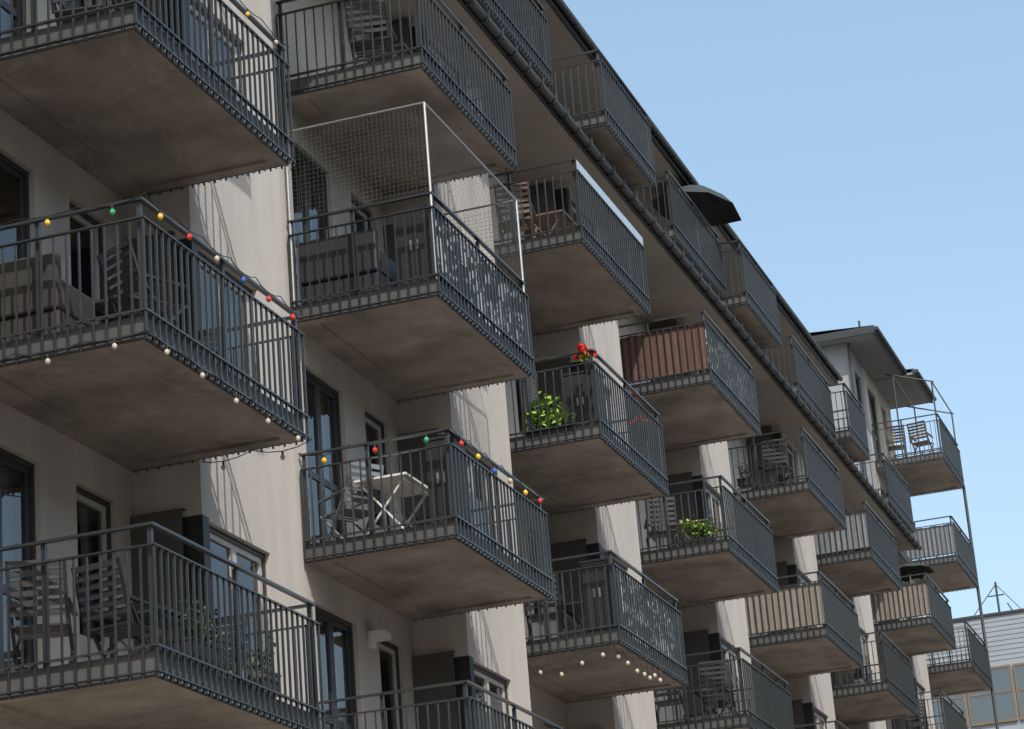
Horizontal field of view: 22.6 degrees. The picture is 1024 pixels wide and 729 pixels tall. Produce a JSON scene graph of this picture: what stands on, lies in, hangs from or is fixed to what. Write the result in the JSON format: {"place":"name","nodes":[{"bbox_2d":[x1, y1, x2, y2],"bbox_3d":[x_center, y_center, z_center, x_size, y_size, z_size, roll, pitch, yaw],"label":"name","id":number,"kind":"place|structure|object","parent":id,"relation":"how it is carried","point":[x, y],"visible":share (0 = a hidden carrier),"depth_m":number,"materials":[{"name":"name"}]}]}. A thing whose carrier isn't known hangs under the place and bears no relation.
{"place":"outdoors","nodes":[
{"label":"outdoors","id":0,"kind":"place"},
{"bbox_2d":[139,12,176,45],"bbox_3d":[-3.620,-2.837,24.584,0.592,0.726,0.800,-10,-20,16],"label":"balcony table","id":1,"kind":"object","parent":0,"point":[157,27],"depth_m":24.55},
{"bbox_2d":[179,327,222,363],"bbox_3d":[-3.098,0.045,24.560,0.525,0.991,0.633,-10,-20,16],"label":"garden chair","id":2,"kind":"object","parent":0,"point":[204,339],"visible":0.06,"depth_m":24.89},
{"bbox_2d":[489,0,842,384],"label":"penthouse roof","id":3,"kind":"structure","parent":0,"point":[568,34],"depth_m":46.27,"materials":[{"name":"metal"}]},
{"bbox_2d":[563,0,1023,618],"label":"sky","id":4,"kind":"structure","parent":0,"point":[868,155],"materials":[{"name":"blue"}]},
{"bbox_2d":[820,343,877,492],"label":"end block wall","id":5,"kind":"structure","parent":0,"point":[837,356],"depth_m":68.82,"materials":[{"name":"paint"}]},
{"bbox_2d":[926,608,1023,728],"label":"walls","id":6,"kind":"structure","parent":0,"point":[1004,630],"depth_m":104.45,"materials":[{"name":"metal"}]},
{"bbox_2d":[933,662,1023,728],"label":"window frames","id":7,"kind":"structure","parent":6,"relation":"attached to","point":[999,721],"depth_m":103.76,"materials":[{"name":"metal"}]},
{"bbox_2d":[931,665,1023,728],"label":"window backs","id":8,"kind":"object","parent":7,"relation":"in","point":[981,708],"depth_m":103.85,"materials":[{"name":"glass"}]},
{"bbox_2d":[974,582,1020,614],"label":"roof antenna","id":9,"kind":"object","parent":6,"relation":"on","point":[996,591],"visible":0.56,"depth_m":113.03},
{"bbox_3d":[-7.052,-4.713,37.700,11.082,2.459,53.000,-10,-20,16],"label":"penthouse","id":10,"kind":"object","parent":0,"visible":0},
{"bbox_2d":[476,0,552,87],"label":"balcony","id":11,"kind":"structure","parent":10,"relation":"attached to","point":[541,69],"depth_m":37.30,"materials":[{"name":"paint"}]},
{"bbox_2d":[539,49,656,191],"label":"balcony","id":12,"kind":"structure","parent":10,"relation":"attached to","point":[615,145],"depth_m":40.62,"materials":[{"name":"paint"}]},
{"bbox_2d":[636,169,727,301],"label":"balcony","id":13,"kind":"structure","parent":10,"relation":"attached to","point":[693,255],"depth_m":45.85,"materials":[{"name":"paint"}]},
{"bbox_2d":[650,184,741,247],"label":"parasol","id":14,"kind":"object","parent":13,"relation":"on","point":[715,208],"visible":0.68,"depth_m":48.20,"materials":[{"name":"fabric"}]},
{"bbox_2d":[702,239,781,349],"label":"balcony","id":15,"kind":"structure","parent":10,"relation":"attached to","point":[760,321],"depth_m":48.95,"materials":[{"name":"paint"}]},
{"bbox_2d":[761,335,836,438],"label":"balcony","id":16,"kind":"structure","parent":10,"relation":"attached to","point":[810,386],"depth_m":54.81,"materials":[{"name":"paint"}]},
{"bbox_2d":[827,382,870,462],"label":"balcony","id":17,"kind":"structure","parent":10,"relation":"attached to","point":[852,439],"depth_m":57.54,"materials":[{"name":"paint"}]},
{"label":"rear body","id":18,"kind":"object","parent":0,"visible":0},
{"bbox_2d":[810,321,936,478],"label":"end block roof","id":19,"kind":"structure","parent":18,"relation":"on","point":[869,346],"depth_m":70.60,"materials":[{"name":"metal"}]},
{"label":"ground","id":20,"kind":"structure","parent":0,"visible":0},
{"bbox_2d":[0,0,934,728],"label":"facade walls","id":21,"kind":"structure","parent":20,"relation":"on","point":[252,500],"depth_m":30.97,"materials":[{"name":"paint"}]},
{"bbox_2d":[0,0,295,199],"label":"balcony","id":22,"kind":"structure","parent":21,"relation":"attached to","point":[129,103],"depth_m":24.23,"materials":[{"name":"paint"}]},
{"bbox_2d":[50,0,120,24],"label":"garden chair","id":23,"kind":"object","parent":22,"relation":"on","point":[65,11],"visible":0.21,"depth_m":23.56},
{"bbox_2d":[239,0,289,47],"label":"string lights","id":24,"kind":"object","parent":22,"relation":"attached to","point":[247,13],"visible":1,"depth_m":25.47,"materials":[{"name":"rubber"}]},
{"bbox_2d":[0,196,310,472],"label":"balcony","id":25,"kind":"structure","parent":21,"relation":"attached to","point":[142,401],"depth_m":23.02,"materials":[{"name":"paint"}]},
{"bbox_2d":[0,252,91,342],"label":"wicker sofa","id":26,"kind":"object","parent":25,"relation":"on","point":[47,297],"visible":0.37,"depth_m":22.38,"materials":[{"name":"wicker"}]},
{"bbox_2d":[95,292,175,323],"bbox_3d":[-3.507,-0.147,23.487,0.592,0.726,0.800,-10,-20,16],"label":"balcony table","id":27,"kind":"object","parent":25,"relation":"on","point":[99,307],"visible":0.12,"depth_m":23.39,"materials":[{"name":"metal"}]},
{"bbox_2d":[97,238,186,335],"bbox_3d":[-3.280,-0.535,22.810,0.633,0.991,0.525,12,-25,-40],"label":"garden chair","id":28,"kind":"object","parent":25,"relation":"on","point":[111,294],"visible":0.47,"depth_m":22.74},
{"bbox_2d":[0,193,303,319],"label":"string lights","id":29,"kind":"object","parent":25,"relation":"attached to","point":[188,237],"visible":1,"depth_m":22.73,"materials":[{"name":"plastic"}]},
{"bbox_2d":[0,329,311,469],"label":"string lights","id":30,"kind":"object","parent":25,"relation":"attached to","point":[202,376],"visible":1,"depth_m":22.50,"materials":[{"name":"plastic"}]},
{"bbox_2d":[0,521,325,728],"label":"balcony","id":31,"kind":"structure","parent":21,"relation":"attached to","point":[154,688],"depth_m":21.66,"materials":[{"name":"paint"}]},
{"bbox_2d":[4,557,77,672],"bbox_3d":[-3.975,2.200,21.650,0.525,0.991,0.633,-4,-19,-3],"label":"garden chair","id":32,"kind":"object","parent":31,"relation":"on","point":[28,631],"visible":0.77,"depth_m":21.50,"materials":[{"name":"wood"}]},
{"bbox_2d":[71,557,164,658],"bbox_3d":[-3.356,2.221,21.862,0.525,0.991,0.633,-14,-21,26],"label":"garden chair","id":33,"kind":"object","parent":31,"relation":"on","point":[122,629],"visible":0.59,"depth_m":21.76,"materials":[{"name":"wood"}]},
{"bbox_2d":[95,606,199,655],"bbox_3d":[-3.203,2.610,22.633,0.692,0.727,0.700,-10,-20,16],"label":"balcony table","id":34,"kind":"object","parent":31,"relation":"on","point":[107,621],"visible":0.27,"depth_m":22.56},
{"bbox_2d":[170,581,224,667],"bbox_3d":[-2.702,2.224,22.031,0.297,0.659,0.828,-12,-20,20],"label":"potted plant","id":35,"kind":"object","parent":31,"relation":"on","point":[198,642],"visible":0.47,"depth_m":21.88,"materials":[{"name":"green plant"}]},
{"bbox_2d":[192,614,246,680],"bbox_3d":[-2.780,2.765,23.601,0.525,0.991,0.633,-10,-20,16],"label":"garden chair","id":36,"kind":"object","parent":31,"relation":"on","point":[223,642],"visible":0.15,"depth_m":23.86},
{"bbox_2d":[236,623,278,696],"bbox_3d":[-2.321,2.730,23.634,0.380,0.672,0.407,-10,-20,16],"label":"potted plant","id":37,"kind":"object","parent":31,"relation":"on","point":[259,675],"visible":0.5,"depth_m":23.51,"materials":[{"name":"green plant"}]},
{"bbox_2d":[367,629,390,649],"bbox_3d":[-1.597,3.289,30.642,0.220,0.200,0.280,-10,-20,16],"label":"wall lamp","id":38,"kind":"object","parent":21,"relation":"attached to","point":[381,635],"visible":1,"depth_m":30.59,"materials":[{"name":"white paint"}]},
{"bbox_2d":[275,0,517,195],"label":"balcony","id":39,"kind":"structure","parent":21,"relation":"attached to","point":[343,92],"depth_m":31.78,"materials":[{"name":"paint"}]},
{"bbox_2d":[344,0,396,65],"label":"garden chair","id":40,"kind":"object","parent":39,"relation":"on","point":[377,46],"visible":0.71,"depth_m":31.12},
{"bbox_2d":[365,43,410,62],"bbox_3d":[-1.469,-3.498,32.197,0.592,0.726,0.800,-10,-20,16],"label":"balcony table","id":41,"kind":"object","parent":39,"relation":"on","point":[396,47],"visible":0.06,"depth_m":32.00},
{"bbox_2d":[287,191,535,402],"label":"balcony","id":42,"kind":"structure","parent":21,"relation":"attached to","point":[418,339],"depth_m":30.77,"materials":[{"name":"metal"}]},
{"bbox_2d":[299,229,396,303],"bbox_3d":[-1.937,-1.027,30.529,1.000,0.850,0.730,-10,-20,16],"label":"dark sofa","id":43,"kind":"object","parent":42,"relation":"on","point":[382,264],"visible":0.65,"depth_m":30.23,"materials":[{"name":"fabric"}]},
{"bbox_2d":[286,102,529,346],"bbox_3d":[-1.252,-1.416,31.728,1.824,2.254,3.437,-10,-20,16],"label":"balcony net frame","id":44,"kind":"object","parent":42,"relation":"attached to","point":[425,105],"visible":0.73,"depth_m":30.59,"materials":[{"name":"metal"}]},
{"bbox_2d":[391,204,447,287],"bbox_3d":[-1.077,-1.302,30.206,0.530,1.030,0.445,-10,-20,16],"label":"storage cabinet","id":45,"kind":"object","parent":42,"relation":"on","point":[411,251],"visible":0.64,"depth_m":30.04,"materials":[{"name":"metal"}]},
{"bbox_2d":[435,213,524,349],"bbox_3d":[-0.358,-0.955,31.267,0.012,0.810,3.197,-10,-20,16],"label":"privacy screen","id":46,"kind":"object","parent":42,"relation":"attached to","point":[476,280],"visible":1,"depth_m":31.08,"materials":[{"name":"fabric"}]},
{"bbox_2d":[299,428,553,621],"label":"balcony","id":47,"kind":"structure","parent":21,"relation":"attached to","point":[435,569],"depth_m":29.73,"materials":[{"name":"paint"}]},
{"bbox_2d":[317,460,383,540],"bbox_3d":[-1.849,1.688,29.695,0.525,0.991,0.633,12,-25,-40],"label":"garden chair","id":48,"kind":"object","parent":47,"relation":"on","point":[348,512],"visible":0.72,"depth_m":29.60,"materials":[{"name":"grey wood"}]},
{"bbox_2d":[354,472,427,534],"bbox_3d":[-1.340,1.747,29.582,0.642,0.726,0.900,-10,-20,16],"label":"balcony table","id":49,"kind":"object","parent":47,"relation":"on","point":[397,491],"visible":0.76,"depth_m":29.57,"materials":[{"name":"metal"}]},
{"bbox_2d":[405,497,429,527],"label":"garden chair","id":50,"kind":"object","parent":47,"relation":"on","point":[422,513],"visible":0.05,"depth_m":31.03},
{"bbox_2d":[298,427,546,503],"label":"string lights","id":51,"kind":"object","parent":47,"relation":"attached to","point":[461,444],"visible":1,"depth_m":29.45,"materials":[{"name":"rubber"}]},
{"bbox_2d":[423,434,469,529],"bbox_3d":[-0.732,1.389,29.247,0.380,1.080,0.445,-10,-20,16],"label":"storage cabinet","id":52,"kind":"object","parent":47,"relation":"on","point":[437,475],"visible":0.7,"depth_m":29.10,"materials":[{"name":"metal"}]},
{"bbox_2d":[319,680,562,728],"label":"balcony","id":53,"kind":"structure","parent":21,"relation":"attached to","point":[467,709],"depth_m":28.29,"materials":[{"name":"paint"}]},
{"bbox_2d":[0,0,913,728],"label":"room interiors","id":54,"kind":"object","parent":21,"relation":"attached to","point":[430,668],"visible":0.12,"depth_m":31.69,"materials":[{"name":"black"}]},
{"bbox_2d":[0,0,928,728],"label":"window frames","id":55,"kind":"structure","parent":21,"relation":"attached to","point":[100,506],"depth_m":29.62,"materials":[{"name":"metal"}]},
{"bbox_2d":[1,0,710,728],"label":"curtains","id":56,"kind":"object","parent":55,"relation":"attached to","point":[7,482],"visible":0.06,"depth_m":24.57,"materials":[{"name":"fabric"}]},
{"bbox_2d":[856,382,923,726],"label":"window glass","id":57,"kind":"object","parent":55,"relation":"in","point":[920,695],"visible":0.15,"depth_m":71.62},
{"bbox_2d":[163,0,921,728],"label":"corner cladding","id":58,"kind":"structure","parent":21,"relation":"attached to","point":[195,530],"depth_m":31.60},
{"bbox_2d":[488,158,650,335],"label":"balcony","id":59,"kind":"structure","parent":21,"relation":"attached to","point":[574,279],"depth_m":37.70,"materials":[{"name":"paint"}]},
{"bbox_2d":[493,181,536,243],"bbox_3d":[0.066,-2.081,37.145,0.525,0.991,0.633,-7,-19,7],"label":"garden chair","id":60,"kind":"object","parent":59,"relation":"on","point":[527,223],"visible":0.61,"depth_m":37.01,"materials":[{"name":"brown wood"}]},
{"bbox_2d":[525,209,576,235],"bbox_3d":[0.625,-1.768,37.794,0.592,0.726,0.800,-10,-20,16],"label":"balcony table","id":61,"kind":"object","parent":59,"relation":"on","point":[552,221],"visible":0.54,"depth_m":37.79,"materials":[{"name":"wood"}]},
{"bbox_2d":[576,160,642,244],"bbox_3d":[1.476,-2.379,38.157,0.010,0.135,3.421,-10,-20,16],"label":"wind shield","id":62,"kind":"object","parent":59,"relation":"attached to","point":[604,196],"visible":1,"depth_m":38.03,"materials":[{"name":"white fabric"}]},
{"bbox_2d":[229,618,923,728],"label":"window sills","id":63,"kind":"structure","parent":21,"relation":"attached to","point":[276,674],"depth_m":25.84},
{"bbox_2d":[509,349,669,515],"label":"balcony","id":64,"kind":"structure","parent":21,"relation":"attached to","point":[591,465],"depth_m":36.76,"materials":[{"name":"paint"}]},
{"bbox_2d":[521,391,588,441],"bbox_3d":[0.579,0.737,35.746,1.068,0.784,0.355,-10,-20,16],"label":"flower box plant","id":65,"kind":"object","parent":64,"relation":"on","point":[544,422],"visible":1,"depth_m":35.67,"materials":[{"name":"green plant"}]},
{"bbox_2d":[560,370,606,429],"bbox_3d":[1.037,0.619,36.289,0.530,0.980,0.445,-10,-20,16],"label":"storage cabinet","id":66,"kind":"object","parent":64,"relation":"on","point":[575,393],"visible":0.3,"depth_m":36.15,"materials":[{"name":"metal"}]},
{"bbox_2d":[573,343,596,374],"bbox_3d":[1.012,-0.061,35.849,0.319,0.425,0.387,9,-23,-35],"label":"geranium","id":67,"kind":"object","parent":64,"relation":"on","point":[583,357],"visible":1,"depth_m":35.76,"materials":[{"name":"red plant"}]},
{"bbox_2d":[630,413,650,441],"bbox_3d":[1.936,0.939,38.216,0.298,0.393,0.205,9,-23,-36],"label":"geranium","id":68,"kind":"object","parent":64,"relation":"on","point":[641,425],"visible":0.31,"depth_m":38.17,"materials":[{"name":"red plant"}]},
{"bbox_2d":[524,550,688,703],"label":"balcony","id":69,"kind":"structure","parent":21,"relation":"attached to","point":[596,675],"depth_m":35.75,"materials":[{"name":"paint"}]},
{"bbox_2d":[524,572,565,640],"bbox_3d":[0.453,3.439,35.402,0.525,0.991,0.633,-7,-19,7],"label":"garden chair","id":70,"kind":"object","parent":69,"relation":"on","point":[552,615],"visible":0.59,"depth_m":35.27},
{"bbox_2d":[557,600,585,633],"bbox_3d":[1.044,3.781,36.142,0.592,0.726,0.800,-10,-20,16],"label":"balcony table","id":71,"kind":"object","parent":69,"relation":"on","point":[577,609],"visible":0.29,"depth_m":36.13,"materials":[{"name":"metal"}]},
{"bbox_2d":[527,643,661,682],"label":"string lights","id":72,"kind":"object","parent":69,"relation":"attached to","point":[627,664],"visible":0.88,"depth_m":34.59,"materials":[{"name":"rubber"}]},
{"bbox_2d":[579,557,621,631],"bbox_3d":[1.226,3.203,34.977,0.430,1.030,0.445,-10,-20,16],"label":"storage cabinet","id":73,"kind":"object","parent":69,"relation":"on","point":[594,593],"visible":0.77,"depth_m":34.80,"materials":[{"name":"metal"}]},
{"bbox_2d":[620,573,675,660],"bbox_3d":[1.930,3.587,36.142,0.012,0.810,2.721,-10,-20,16],"label":"privacy screen","id":74,"kind":"object","parent":69,"relation":"attached to","point":[647,617],"visible":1,"depth_m":35.99,"materials":[{"name":"fabric"}]},
{"bbox_2d":[349,0,923,580],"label":"eave","id":75,"kind":"object","parent":21,"relation":"attached to","point":[547,130],"visible":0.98,"depth_m":42.67,"materials":[{"name":"metal"}]},
{"bbox_2d":[618,310,761,451],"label":"balcony","id":76,"kind":"structure","parent":21,"relation":"attached to","point":[698,409],"depth_m":44.16,"materials":[{"name":"paint"}]},
{"bbox_2d":[619,323,708,381],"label":"privacy screen","id":77,"kind":"object","parent":76,"relation":"attached to","point":[662,353],"visible":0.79,"depth_m":43.25,"materials":[{"name":"brown fabric"}]},
{"bbox_2d":[704,324,754,414],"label":"privacy screen","id":78,"kind":"object","parent":76,"relation":"attached to","point":[721,359],"visible":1,"depth_m":43.81,"materials":[{"name":"fabric"}]},
{"bbox_2d":[637,475,778,608],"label":"balcony","id":79,"kind":"structure","parent":21,"relation":"attached to","point":[710,572],"depth_m":43.17,"materials":[{"name":"paint"}]},
{"bbox_2d":[644,496,677,550],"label":"garden chair","id":80,"kind":"object","parent":79,"relation":"on","point":[659,532],"visible":0.57,"depth_m":42.88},
{"bbox_2d":[677,518,718,538],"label":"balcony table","id":81,"kind":"object","parent":79,"relation":"on","point":[700,521],"visible":0.3,"depth_m":43.56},
{"bbox_2d":[676,514,723,545],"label":"potted plant","id":82,"kind":"object","parent":79,"relation":"on","point":[702,531],"visible":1,"depth_m":42.23,"materials":[{"name":"green plant"}]},
{"bbox_2d":[656,647,794,728],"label":"balcony","id":83,"kind":"structure","parent":21,"relation":"attached to","point":[748,718],"depth_m":41.47,"materials":[{"name":"paint"}]},
{"bbox_2d":[653,687,687,725],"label":"garden chair","id":84,"kind":"object","parent":83,"relation":"on","point":[669,702],"visible":0.38,"depth_m":41.82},
{"bbox_2d":[689,689,734,716],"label":"balcony table","id":85,"kind":"object","parent":83,"relation":"on","point":[697,694],"visible":0.34,"depth_m":42.67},
{"bbox_2d":[697,659,735,718],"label":"garden chair","id":86,"kind":"object","parent":83,"relation":"on","point":[713,697],"visible":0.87,"depth_m":41.66,"materials":[{"name":"wood"}]},
{"bbox_2d":[728,427,847,540],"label":"balcony","id":87,"kind":"structure","parent":21,"relation":"attached to","point":[814,505],"depth_m":50.89,"materials":[{"name":"paint"}]},
{"bbox_2d":[734,461,755,487],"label":"potted plant","id":88,"kind":"object","parent":87,"relation":"on","point":[749,481],"visible":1,"depth_m":50.35,"materials":[{"name":"green plant"}]},
{"bbox_2d":[758,462,793,485],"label":"balcony table","id":89,"kind":"object","parent":87,"relation":"on","point":[760,468],"visible":0.45,"depth_m":51.11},
{"bbox_2d":[760,438,791,486],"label":"garden chair","id":90,"kind":"object","parent":87,"relation":"on","point":[779,470],"visible":0.79,"depth_m":50.34,"materials":[{"name":"wood"}]},
{"bbox_2d":[747,571,864,680],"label":"balcony","id":91,"kind":"structure","parent":21,"relation":"attached to","point":[833,645],"depth_m":50.05,"materials":[{"name":"paint"}]},
{"bbox_2d":[744,582,824,633],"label":"privacy screen","id":92,"kind":"object","parent":91,"relation":"attached to","point":[783,609],"visible":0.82,"depth_m":49.18,"materials":[{"name":"beige fabric"}]},
{"bbox_2d":[785,720,848,728],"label":"balcony","id":93,"kind":"structure","parent":21,"relation":"attached to","point":[839,723],"depth_m":48.35,"materials":[{"name":"paint"}]},
{"bbox_2d":[816,501,902,599],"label":"balcony","id":94,"kind":"structure","parent":21,"relation":"attached to","point":[875,569],"depth_m":56.63,"materials":[{"name":"paint"}]},
{"bbox_2d":[814,511,869,554],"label":"privacy screen","id":95,"kind":"object","parent":94,"relation":"attached to","point":[844,537],"visible":0.52,"depth_m":55.63,"materials":[{"name":"grey fabric"}]},
{"bbox_2d":[832,631,918,726],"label":"balcony","id":96,"kind":"structure","parent":21,"relation":"attached to","point":[892,696],"depth_m":55.78,"materials":[{"name":"paint"}]},
{"bbox_2d":[833,669,858,687],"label":"garden chair","id":97,"kind":"object","parent":96,"relation":"on","point":[850,671],"visible":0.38,"depth_m":55.31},
{"bbox_2d":[855,452,914,533],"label":"balcony","id":98,"kind":"structure","parent":21,"relation":"attached to","point":[897,499],"depth_m":63.53,"materials":[{"name":"paint"}]},
{"bbox_2d":[873,573,956,659],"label":"balcony","id":99,"kind":"structure","parent":21,"relation":"attached to","point":[927,634],"depth_m":63.31,"materials":[{"name":"paint"}]},
{"bbox_2d":[870,582,930,621],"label":"privacy screen","id":100,"kind":"object","parent":99,"relation":"attached to","point":[902,607],"visible":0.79,"depth_m":62.49,"materials":[{"name":"beige fabric"}]},
{"bbox_2d":[899,563,933,617],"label":"parasol","id":101,"kind":"object","parent":99,"relation":"on","point":[910,568],"visible":0.77,"depth_m":63.87,"materials":[{"name":"fabric"}]},
{"bbox_2d":[871,413,964,496],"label":"balcony","id":102,"kind":"structure","parent":21,"relation":"attached to","point":[930,473],"depth_m":70.56,"materials":[{"name":"paint"}]},
{"bbox_2d":[885,424,906,459],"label":"garden chair","id":103,"kind":"object","parent":102,"relation":"on","point":[895,447],"visible":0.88,"depth_m":70.32,"materials":[{"name":"brown wood"}]},
{"bbox_2d":[906,420,933,455],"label":"garden chair","id":104,"kind":"object","parent":102,"relation":"on","point":[926,442],"visible":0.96,"depth_m":70.17,"materials":[{"name":"brown wood"}]},
{"bbox_2d":[885,374,956,456],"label":"awning frame","id":105,"kind":"object","parent":102,"relation":"on","point":[932,385],"visible":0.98,"depth_m":70.69,"materials":[{"name":"paint"}]},
{"bbox_2d":[962,488,998,728],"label":"balcony columns","id":106,"kind":"structure","parent":102,"relation":"attached to","point":[980,606],"depth_m":71.54,"materials":[{"name":"metal"}]},
{"bbox_2d":[889,690,966,728],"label":"balcony","id":107,"kind":"structure","parent":21,"relation":"attached to","point":[954,717],"depth_m":61.93,"materials":[{"name":"paint"}]},
{"bbox_2d":[904,699,927,728],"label":"garden chair","id":108,"kind":"object","parent":107,"relation":"on","point":[916,723],"visible":0.62,"depth_m":61.91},
{"bbox_2d":[906,515,978,593],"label":"balcony","id":109,"kind":"structure","parent":21,"relation":"attached to","point":[955,572],"depth_m":69.81,"materials":[{"name":"paint"}]},
{"bbox_2d":[904,524,955,558],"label":"privacy screen","id":110,"kind":"object","parent":109,"relation":"attached to","point":[935,542],"visible":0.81,"depth_m":68.94,"materials":[{"name":"grey fabric"}]},
{"bbox_2d":[926,620,992,698],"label":"balcony","id":111,"kind":"structure","parent":21,"relation":"attached to","point":[972,674],"depth_m":69.04,"materials":[{"name":"paint"}]}
]}

